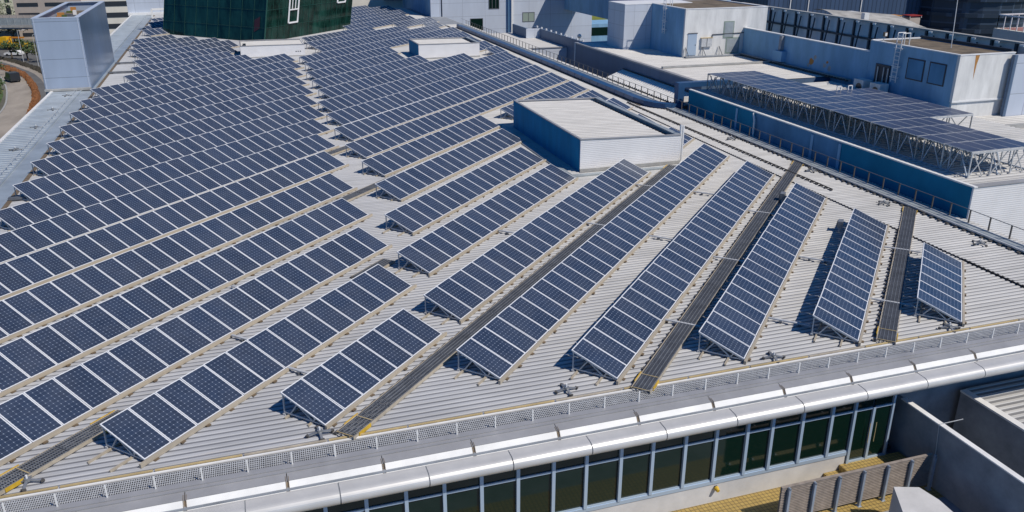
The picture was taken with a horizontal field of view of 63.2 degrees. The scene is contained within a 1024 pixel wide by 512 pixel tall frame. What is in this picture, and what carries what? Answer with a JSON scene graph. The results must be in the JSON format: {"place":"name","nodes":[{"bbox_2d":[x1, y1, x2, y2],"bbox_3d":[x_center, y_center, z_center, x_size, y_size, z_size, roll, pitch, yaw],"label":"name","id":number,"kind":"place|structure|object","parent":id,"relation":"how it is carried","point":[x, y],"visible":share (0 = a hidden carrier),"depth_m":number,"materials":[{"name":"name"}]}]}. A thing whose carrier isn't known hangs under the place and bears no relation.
{"place":"outdoors","nodes":[
{"label":"outdoors","id":0,"kind":"place"},
{"bbox_2d":[0,85,2,101],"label":"grass verge","id":1,"kind":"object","parent":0,"point":[1,96],"depth_m":175.03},
{"bbox_2d":[0,64,40,113],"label":"sidewalk","id":2,"kind":"structure","parent":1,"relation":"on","point":[35,94],"depth_m":181.57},
{"bbox_2d":[0,70,31,138],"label":"road","id":3,"kind":"structure","parent":0,"point":[13,112],"depth_m":165.98,"materials":[{"name":"concrete"}]},
{"bbox_2d":[0,29,39,110],"bbox_3d":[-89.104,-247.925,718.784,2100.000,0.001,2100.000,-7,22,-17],"label":"ground","id":4,"kind":"structure","parent":0,"point":[2,102],"depth_m":260.90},
{"bbox_2d":[0,15,35,28],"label":"road bridge","id":5,"kind":"structure","parent":4,"relation":"on","point":[15,22],"depth_m":242.43,"materials":[{"name":"concrete"}]},
{"bbox_2d":[12,0,80,39],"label":"apartment block","id":6,"kind":"structure","parent":4,"relation":"on","point":[29,7],"depth_m":259.49,"materials":[{"name":"beige paint"}]},
{"bbox_2d":[30,1,114,94],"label":"clad tower","id":7,"kind":"structure","parent":4,"relation":"on","point":[73,44],"depth_m":79.47,"materials":[{"name":"metal"}]},
{"bbox_2d":[126,0,163,15],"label":"back building","id":8,"kind":"structure","parent":4,"relation":"on","point":[139,7],"depth_m":149.46,"materials":[{"name":"grey"}]},
{"bbox_2d":[0,8,1023,511],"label":"solar roof building","id":9,"kind":"structure","parent":4,"relation":"on","point":[674,452],"depth_m":28.91,"materials":[{"name":"metal"}]},
{"bbox_2d":[0,409,120,495],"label":"roof walkway","id":10,"kind":"structure","parent":9,"relation":"on","point":[86,431],"depth_m":24.37,"materials":[{"name":"metal"}]},
{"bbox_2d":[130,36,198,48],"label":"solar array","id":11,"kind":"object","parent":9,"relation":"on","point":[162,42],"visible":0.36,"depth_m":108.72,"materials":[{"name":"blue"}]},
{"bbox_2d":[0,118,333,231],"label":"solar array","id":12,"kind":"object","parent":9,"relation":"on","point":[39,210],"visible":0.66,"depth_m":50.28,"materials":[{"name":"blue"}]},
{"bbox_2d":[0,134,338,263],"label":"solar array","id":13,"kind":"object","parent":9,"relation":"on","point":[27,239],"visible":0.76,"depth_m":46.13,"materials":[{"name":"blue"}]},
{"bbox_2d":[12,105,327,201],"bbox_3d":[-21.848,-7.750,58.077,1.920,0.869,26.270,10,24,25],"label":"solar array","id":14,"kind":"object","parent":9,"relation":"on","point":[38,188],"visible":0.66,"depth_m":55.08,"materials":[{"name":"blue"}]},
{"bbox_2d":[129,38,219,57],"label":"solar array","id":15,"kind":"object","parent":9,"relation":"on","point":[167,46],"visible":0.49,"depth_m":105.30,"materials":[{"name":"blue"}]},
{"bbox_2d":[0,151,348,300],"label":"solar array","id":16,"kind":"object","parent":9,"relation":"on","point":[34,269],"visible":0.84,"depth_m":42.08,"materials":[{"name":"blue"}]},
{"bbox_2d":[30,94,319,175],"bbox_3d":[-23.559,-9.602,62.783,1.919,0.869,26.270,10,24,25],"label":"solar array","id":17,"kind":"object","parent":9,"relation":"on","point":[79,158],"visible":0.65,"depth_m":59.92,"materials":[{"name":"blue"}]},
{"bbox_2d":[0,173,357,343],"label":"solar array","id":18,"kind":"object","parent":9,"relation":"on","point":[42,305],"visible":1,"depth_m":37.93,"materials":[{"name":"blue"}]},
{"bbox_2d":[46,84,316,155],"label":"solar array","id":19,"kind":"object","parent":9,"relation":"on","point":[67,145],"visible":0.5,"depth_m":64.88,"materials":[{"name":"blue"}]},
{"bbox_2d":[130,51,233,73],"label":"solar array","id":20,"kind":"object","parent":9,"relation":"on","point":[172,63],"visible":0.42,"depth_m":92.74,"materials":[{"name":"blue"}]},
{"bbox_2d":[59,75,309,138],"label":"solar array","id":21,"kind":"object","parent":9,"relation":"on","point":[101,123],"visible":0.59,"depth_m":69.60,"materials":[{"name":"blue"}]},
{"bbox_2d":[133,45,239,66],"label":"solar array","id":22,"kind":"object","parent":9,"relation":"on","point":[160,59],"visible":0.55,"depth_m":97.85,"materials":[{"name":"blue"}]},
{"bbox_2d":[0,198,372,397],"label":"solar array","id":23,"kind":"object","parent":9,"relation":"on","point":[40,354],"visible":1,"depth_m":33.90,"materials":[{"name":"blue"}]},
{"bbox_2d":[134,40,239,58],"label":"solar array","id":24,"kind":"object","parent":9,"relation":"on","point":[229,43],"visible":0.52,"depth_m":102.91,"materials":[{"name":"blue"}]},
{"bbox_2d":[69,67,305,122],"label":"solar array","id":25,"kind":"object","parent":9,"relation":"on","point":[118,108],"visible":0.6,"depth_m":74.66,"materials":[{"name":"blue"}]},
{"bbox_2d":[123,54,251,82],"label":"solar array","id":26,"kind":"object","parent":9,"relation":"on","point":[174,70],"visible":0.47,"depth_m":88.76,"materials":[{"name":"blue"}]},
{"bbox_2d":[80,60,303,109],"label":"solar array","id":27,"kind":"object","parent":9,"relation":"on","point":[146,92],"visible":0.56,"depth_m":79.63,"materials":[{"name":"blue"}]},
{"bbox_2d":[90,53,297,97],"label":"solar array","id":28,"kind":"object","parent":9,"relation":"on","point":[135,85],"visible":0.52,"depth_m":84.50,"materials":[{"name":"blue"}]},
{"bbox_2d":[0,227,391,465],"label":"solar array","id":29,"kind":"object","parent":9,"relation":"on","point":[39,414],"visible":1,"depth_m":29.92,"materials":[{"name":"blue"}]},
{"bbox_2d":[87,264,416,472],"bbox_3d":[-8.301,3.296,30.014,1.921,0.863,15.100,10,24,25],"label":"solar array","id":30,"kind":"object","parent":9,"relation":"on","point":[154,426],"visible":1,"depth_m":28.39,"materials":[{"name":"blue"}]},
{"bbox_2d":[163,0,352,40],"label":"green glass block","id":31,"kind":"structure","parent":9,"relation":"on","point":[260,20],"depth_m":117.96,"materials":[{"name":"teal"}]},
{"bbox_2d":[239,38,304,57],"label":"plant room","id":32,"kind":"object","parent":9,"relation":"on","point":[266,48],"visible":0.95,"depth_m":101.05,"materials":[{"name":"grey concrete"}]},
{"bbox_2d":[301,26,374,44],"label":"solar array","id":33,"kind":"object","parent":9,"relation":"on","point":[335,34],"visible":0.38,"depth_m":117.44,"materials":[{"name":"blue"}]},
{"bbox_2d":[323,500,364,511],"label":"window","id":34,"kind":"structure","parent":9,"relation":"in","point":[357,506],"depth_m":24.17,"materials":[{"name":"green"}]},
{"bbox_2d":[304,46,400,71],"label":"solar array","id":35,"kind":"object","parent":9,"relation":"on","point":[329,62],"visible":0.63,"depth_m":95.99,"materials":[{"name":"blue"}]},
{"bbox_2d":[306,52,404,80],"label":"solar array","id":36,"kind":"object","parent":9,"relation":"on","point":[346,67],"visible":0.61,"depth_m":90.66,"materials":[{"name":"blue"}]},
{"bbox_2d":[306,25,408,49],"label":"solar array","id":37,"kind":"object","parent":9,"relation":"on","point":[314,44],"visible":0.52,"depth_m":114.90,"materials":[{"name":"blue"}]},
{"bbox_2d":[280,308,446,429],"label":"solar array","id":38,"kind":"object","parent":9,"relation":"on","point":[333,390],"visible":1,"depth_m":28.41,"materials":[{"name":"blue"}]},
{"bbox_2d":[311,55,428,88],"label":"solar array","id":39,"kind":"object","parent":9,"relation":"on","point":[332,80],"visible":0.64,"depth_m":86.85,"materials":[{"name":"blue"}]},
{"bbox_2d":[315,25,440,52],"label":"solar array","id":40,"kind":"object","parent":9,"relation":"on","point":[344,44],"visible":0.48,"depth_m":112.70,"materials":[{"name":"blue"}]},
{"bbox_2d":[343,15,414,30],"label":"solar array","id":41,"kind":"object","parent":9,"relation":"on","point":[380,23],"visible":0.65,"depth_m":131.73,"materials":[{"name":"blue"}]},
{"bbox_2d":[299,27,459,64],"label":"solar array","id":42,"kind":"object","parent":9,"relation":"on","point":[397,42],"visible":0.62,"depth_m":106.73,"materials":[{"name":"blue"}]},
{"bbox_2d":[364,492,404,511],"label":"window","id":43,"kind":"structure","parent":9,"relation":"in","point":[393,502],"depth_m":24.53,"materials":[{"name":"green"}]},
{"bbox_2d":[318,53,473,98],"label":"solar array","id":44,"kind":"object","parent":9,"relation":"on","point":[364,83],"visible":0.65,"depth_m":84.40,"materials":[{"name":"blue"}]},
{"bbox_2d":[318,51,516,112],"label":"solar array","id":45,"kind":"object","parent":9,"relation":"on","point":[333,104],"visible":0.76,"depth_m":80.72,"materials":[{"name":"blue"}]},
{"bbox_2d":[404,485,442,511],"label":"window","id":46,"kind":"structure","parent":9,"relation":"in","point":[428,499],"depth_m":24.90,"materials":[{"name":"green"}]},
{"bbox_2d":[326,58,531,125],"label":"solar array","id":47,"kind":"object","parent":9,"relation":"on","point":[347,115],"visible":0.88,"depth_m":75.90,"materials":[{"name":"blue"}]},
{"bbox_2d":[361,115,500,176],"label":"solar array","id":48,"kind":"object","parent":9,"relation":"on","point":[399,158],"visible":1,"depth_m":57.40,"materials":[{"name":"blue"}]},
{"bbox_2d":[334,64,549,141],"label":"solar array","id":49,"kind":"object","parent":9,"relation":"on","point":[368,126],"visible":0.98,"depth_m":70.87,"materials":[{"name":"blue"}]},
{"bbox_2d":[409,37,479,58],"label":"plant room","id":50,"kind":"object","parent":9,"relation":"on","point":[431,48],"visible":0.96,"depth_m":100.23,"materials":[{"name":"grey concrete"}]},
{"bbox_2d":[375,128,524,201],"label":"solar array","id":51,"kind":"object","parent":9,"relation":"on","point":[413,181],"visible":1,"depth_m":52.76,"materials":[{"name":"blue"}]},
{"bbox_2d":[345,72,567,158],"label":"solar array","id":52,"kind":"object","parent":9,"relation":"on","point":[383,141],"visible":0.99,"depth_m":66.19,"materials":[{"name":"blue"}]},
{"bbox_2d":[442,477,479,511],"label":"window","id":53,"kind":"structure","parent":9,"relation":"in","point":[459,496],"depth_m":25.28,"materials":[{"name":"green"}]},
{"bbox_2d":[382,147,545,235],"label":"solar array","id":54,"kind":"object","parent":9,"relation":"on","point":[423,212],"visible":1,"depth_m":47.48,"materials":[{"name":"blue"}]},
{"bbox_2d":[394,164,578,277],"bbox_3d":[-0.648,-2.369,44.404,1.919,0.867,17.750,10,24,25],"label":"solar array","id":55,"kind":"object","parent":9,"relation":"on","point":[439,248],"visible":1,"depth_m":42.66,"materials":[{"name":"blue"}]},
{"bbox_2d":[479,470,515,511],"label":"window","id":56,"kind":"structure","parent":9,"relation":"in","point":[497,492],"depth_m":25.66,"materials":[{"name":"green"}]},
{"bbox_2d":[333,165,675,439],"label":"roof walkway","id":57,"kind":"structure","parent":9,"relation":"on","point":[424,370],"depth_m":31.30,"materials":[{"name":"metal"}]},
{"bbox_2d":[0,318,1023,511],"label":"eave walkway","id":58,"kind":"structure","parent":9,"relation":"on","point":[56,496],"depth_m":26.07,"materials":[{"name":"metal"}]},
{"bbox_2d":[516,463,551,511],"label":"window","id":59,"kind":"structure","parent":9,"relation":"in","point":[533,484],"depth_m":26.06,"materials":[{"name":"green"}]},
{"bbox_2d":[421,158,650,324],"bbox_3d":[2.541,-1.732,42.789,1.921,0.865,24.510,10,24,25],"label":"solar array","id":60,"kind":"object","parent":9,"relation":"on","point":[466,292],"visible":1,"depth_m":39.37,"materials":[{"name":"blue"}]},
{"bbox_2d":[500,81,588,119],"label":"solar array","id":61,"kind":"object","parent":9,"relation":"on","point":[570,89],"visible":0.56,"depth_m":76.04,"materials":[{"name":"blue"}]},
{"bbox_2d":[550,457,584,511],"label":"window","id":62,"kind":"structure","parent":9,"relation":"in","point":[567,476],"depth_m":26.43,"materials":[{"name":"green"}]},
{"bbox_2d":[500,126,676,177],"bbox_3d":[5.718,-7.995,59.755,9.350,0.095,15.200,-7,22,-17],"label":"roof upstand","id":63,"kind":"object","parent":9,"relation":"on","point":[536,151],"visible":0.43,"depth_m":54.58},
{"bbox_2d":[453,143,729,385],"bbox_3d":[6.327,-1.615,42.486,1.923,0.868,34.210,10,24,25],"label":"solar array","id":64,"kind":"object","parent":9,"relation":"on","point":[506,342],"visible":1,"depth_m":35.95,"materials":[{"name":"blue"}]},
{"bbox_2d":[456,24,734,107],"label":"blue duct","id":65,"kind":"object","parent":9,"relation":"on","point":[679,89],"visible":0.98,"depth_m":80.23,"materials":[{"name":"metal"}]},
{"bbox_2d":[513,97,680,172],"bbox_3d":[5.553,-9.149,59.881,7.130,2.150,13.970,-7,22,-17],"label":"plant room","id":66,"kind":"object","parent":9,"relation":"on","point":[586,134],"visible":1,"depth_m":56.02,"materials":[{"name":"metal"}]},
{"bbox_2d":[583,450,618,508],"bbox_3d":[2.859,7.035,26.716,1.200,2.280,0.180,-7,22,-17],"label":"window","id":67,"kind":"structure","parent":9,"relation":"in","point":[601,469],"depth_m":26.76,"materials":[{"name":"green"}]},
{"bbox_2d":[616,443,650,501],"bbox_3d":[3.967,6.904,27.051,1.130,2.280,0.180,-7,22,-17],"label":"window","id":68,"kind":"structure","parent":9,"relation":"in","point":[634,462],"depth_m":27.10,"materials":[{"name":"green"}]},
{"bbox_2d":[648,437,683,494],"bbox_3d":[5.070,6.772,27.385,1.190,2.280,0.180,-7,22,-17],"label":"window","id":69,"kind":"structure","parent":9,"relation":"in","point":[665,456],"depth_m":27.43,"materials":[{"name":"green"}]},
{"bbox_2d":[570,161,774,385],"bbox_3d":[9.215,-0.782,40.370,1.920,0.868,29.180,10,24,25],"label":"solar array","id":70,"kind":"object","parent":9,"relation":"on","point":[612,341],"visible":1,"depth_m":35.30,"materials":[{"name":"blue"}]},
{"bbox_2d":[680,431,714,487],"bbox_3d":[6.183,6.640,27.721,1.150,2.280,0.180,-7,22,-17],"label":"window","id":71,"kind":"structure","parent":9,"relation":"in","point":[698,448],"depth_m":27.77,"materials":[{"name":"green"}]},
{"bbox_2d":[628,161,803,393],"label":"roof walkway","id":72,"kind":"structure","parent":9,"relation":"on","point":[670,346],"depth_m":34.93,"materials":[{"name":"metal"}]},
{"bbox_2d":[710,425,745,481],"bbox_3d":[7.295,6.508,28.058,1.190,2.280,0.180,-7,22,-17],"label":"window","id":73,"kind":"structure","parent":9,"relation":"in","point":[728,444],"depth_m":28.10,"materials":[{"name":"green"}]},
{"bbox_2d":[627,102,832,190],"bbox_3d":[14.546,-8.794,61.506,0.170,0.100,28.000,-7,22,-17],"label":"snow guard","id":74,"kind":"object","parent":9,"relation":"on","point":[754,156],"visible":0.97,"depth_m":58.20,"materials":[{"name":"grey"}]},
{"bbox_2d":[457,19,1023,253],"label":"side walkway","id":75,"kind":"structure","parent":9,"relation":"on","point":[982,232],"depth_m":52.81,"materials":[{"name":"metal"}]},
{"bbox_2d":[740,420,770,474],"bbox_3d":[8.327,6.385,28.370,0.980,2.280,0.180,-7,22,-17],"label":"window","id":76,"kind":"structure","parent":9,"relation":"in","point":[756,438],"depth_m":28.41,"materials":[{"name":"green"}]},
{"bbox_2d":[697,183,827,365],"bbox_3d":[12.343,-0.141,38.747,1.922,0.866,22.110,10,24,25],"label":"solar array","id":77,"kind":"object","parent":9,"relation":"on","point":[732,324],"visible":1,"depth_m":35.64,"materials":[{"name":"blue"}]},
{"bbox_2d":[765,414,800,469],"bbox_3d":[9.369,6.261,28.684,1.210,2.280,0.180,-7,22,-17],"label":"window","id":78,"kind":"structure","parent":9,"relation":"in","point":[784,431],"depth_m":28.73,"materials":[{"name":"green"}]},
{"bbox_2d":[795,408,830,463],"bbox_3d":[10.520,6.124,29.032,1.210,2.280,0.180,-7,22,-17],"label":"window","id":79,"kind":"structure","parent":9,"relation":"in","point":[813,429],"depth_m":29.08,"materials":[{"name":"green"}]},
{"bbox_2d":[824,403,853,456],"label":"window","id":80,"kind":"structure","parent":9,"relation":"in","point":[841,416],"depth_m":29.39,"materials":[{"name":"green"}]},
{"bbox_2d":[810,208,889,346],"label":"solar array","id":81,"kind":"object","parent":9,"relation":"on","point":[842,303],"visible":1,"depth_m":35.62,"materials":[{"name":"blue"}]},
{"bbox_2d":[844,395,896,463],"bbox_3d":[12.852,6.121,29.818,1.750,2.850,0.229,-7,22,-17],"label":"glass door","id":82,"kind":"structure","parent":9,"relation":"in","point":[870,426],"depth_m":29.87,"materials":[{"name":"green"}]},
{"bbox_2d":[872,206,917,344],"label":"roof walkway","id":83,"kind":"structure","parent":9,"relation":"on","point":[888,325],"depth_m":36.37,"materials":[{"name":"metal"}]},
{"bbox_2d":[914,242,966,326],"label":"solar array","id":84,"kind":"object","parent":9,"relation":"on","point":[941,285],"visible":1,"depth_m":35.06,"materials":[{"name":"blue"}]},
{"bbox_2d":[591,20,607,41],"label":"courtyard building","id":85,"kind":"structure","parent":4,"relation":"on","point":[599,30],"depth_m":179.82,"materials":[{"name":"blue glass"}]},
{"bbox_2d":[731,0,921,16],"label":"navy warehouse","id":86,"kind":"structure","parent":4,"relation":"on","point":[899,7],"depth_m":199.32,"materials":[{"name":"blue paint"}]},
{"bbox_2d":[688,81,1023,241],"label":"canopy building","id":87,"kind":"structure","parent":4,"relation":"on","point":[1000,196],"depth_m":51.30,"materials":[{"name":"white metal"}]},
{"bbox_2d":[706,71,1023,177],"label":"solar canopy","id":88,"kind":"object","parent":87,"relation":"on","point":[895,113],"visible":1,"depth_m":55.21,"materials":[{"name":"glass"}]},
{"bbox_2d":[918,0,1023,36],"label":"dark tower","id":89,"kind":"structure","parent":4,"relation":"on","point":[977,17],"depth_m":198.31,"materials":[{"name":"glass"}]},
{"bbox_2d":[953,377,1023,477],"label":"building","id":90,"kind":"structure","parent":4,"relation":"on","point":[991,415],"depth_m":31.75,"materials":[{"name":"concrete"}]},
{"bbox_2d":[992,13,1023,41],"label":"terrace building","id":91,"kind":"structure","parent":4,"relation":"on","point":[1016,33],"depth_m":92.68,"materials":[{"name":"white paint"}]},
{"bbox_2d":[86,0,128,33],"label":"banded building","id":92,"kind":"structure","parent":0,"point":[117,12],"depth_m":210.10,"materials":[{"name":"white paint"}]},
{"bbox_2d":[352,0,402,7],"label":"back wall","id":93,"kind":"structure","parent":0,"point":[390,3],"depth_m":167.98,"materials":[{"name":"white paint"}]},
{"bbox_2d":[403,0,730,41],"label":"pale office building","id":94,"kind":"structure","parent":0,"point":[570,18],"depth_m":151.94,"materials":[{"name":"white"}]},
{"bbox_2d":[492,26,583,65],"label":"side deck","id":95,"kind":"structure","parent":94,"relation":"attached to","point":[550,41],"depth_m":110.94,"materials":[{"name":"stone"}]},
{"bbox_2d":[574,41,850,109],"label":"slate fascia building","id":96,"kind":"structure","parent":0,"point":[664,67],"depth_m":83.76,"materials":[{"name":"concrete"}]},
{"bbox_2d":[606,68,688,105],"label":"lean to roof","id":97,"kind":"object","parent":96,"relation":"attached to","point":[661,87],"visible":0.81,"depth_m":80.19,"materials":[{"name":"white metal"}]},
{"bbox_2d":[607,0,768,57],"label":"stair block","id":98,"kind":"structure","parent":96,"relation":"on","point":[682,28],"depth_m":89.01,"materials":[{"name":"white paint"}]},
{"bbox_2d":[742,27,869,84],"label":"parapet wall","id":99,"kind":"structure","parent":96,"relation":"on","point":[849,62],"depth_m":78.91,"materials":[{"name":"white paint"}]},
{"bbox_2d":[815,9,925,27],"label":"shell roof building","id":100,"kind":"structure","parent":0,"point":[891,18],"depth_m":154.23,"materials":[{"name":"grey concrete"}]},
{"bbox_2d":[742,2,1023,53],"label":"braced screen","id":101,"kind":"object","parent":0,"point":[852,32],"visible":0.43,"depth_m":82.93,"materials":[{"name":"grey metal"}]},
{"bbox_2d":[884,451,962,511],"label":"terrace floor","id":102,"kind":"structure","parent":0,"point":[949,504],"depth_m":28.50,"materials":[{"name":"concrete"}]},
{"bbox_2d":[671,483,943,511],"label":"yellow tile path","id":103,"kind":"structure","parent":102,"relation":"on","point":[765,500],"depth_m":28.54,"materials":[{"name":"tile"}]},
{"bbox_2d":[777,453,937,511],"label":"louvre screen","id":104,"kind":"object","parent":103,"relation":"on","point":[858,486],"visible":0.94,"depth_m":28.17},
{"bbox_2d":[823,452,905,476],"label":"tiled steps","id":105,"kind":"structure","parent":103,"relation":"on","point":[873,461],"depth_m":30.09,"materials":[{"name":"yellow tile"}]},
{"bbox_2d":[889,487,952,511],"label":"concrete hood","id":106,"kind":"object","parent":102,"relation":"on","point":[911,499],"visible":1,"depth_m":26.58,"materials":[{"name":"concrete"}]},
{"bbox_2d":[886,394,1023,511],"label":"side wall","id":107,"kind":"structure","parent":102,"relation":"on","point":[969,476],"depth_m":28.30,"materials":[{"name":"concrete"}]},
{"bbox_2d":[976,115,1023,128],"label":"side roof","id":108,"kind":"structure","parent":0,"point":[1017,121],"depth_m":64.09,"materials":[{"name":"metal"}]},
{"bbox_2d":[866,32,1015,116],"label":"window block","id":109,"kind":"structure","parent":108,"relation":"on","point":[969,77],"depth_m":65.20,"materials":[{"name":"white paint"}]},
{"bbox_2d":[905,57,925,81],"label":"window","id":110,"kind":"structure","parent":109,"relation":"in","point":[915,67],"depth_m":66.74,"materials":[{"name":"blue glass"}]},
{"bbox_2d":[926,61,946,86],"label":"window","id":111,"kind":"structure","parent":109,"relation":"in","point":[937,71],"depth_m":64.74,"materials":[{"name":"blue glass"}]},
{"bbox_2d":[999,54,1023,116],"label":"panel clad block","id":112,"kind":"structure","parent":108,"relation":"on","point":[1013,102],"depth_m":64.63,"materials":[{"name":"metal"}]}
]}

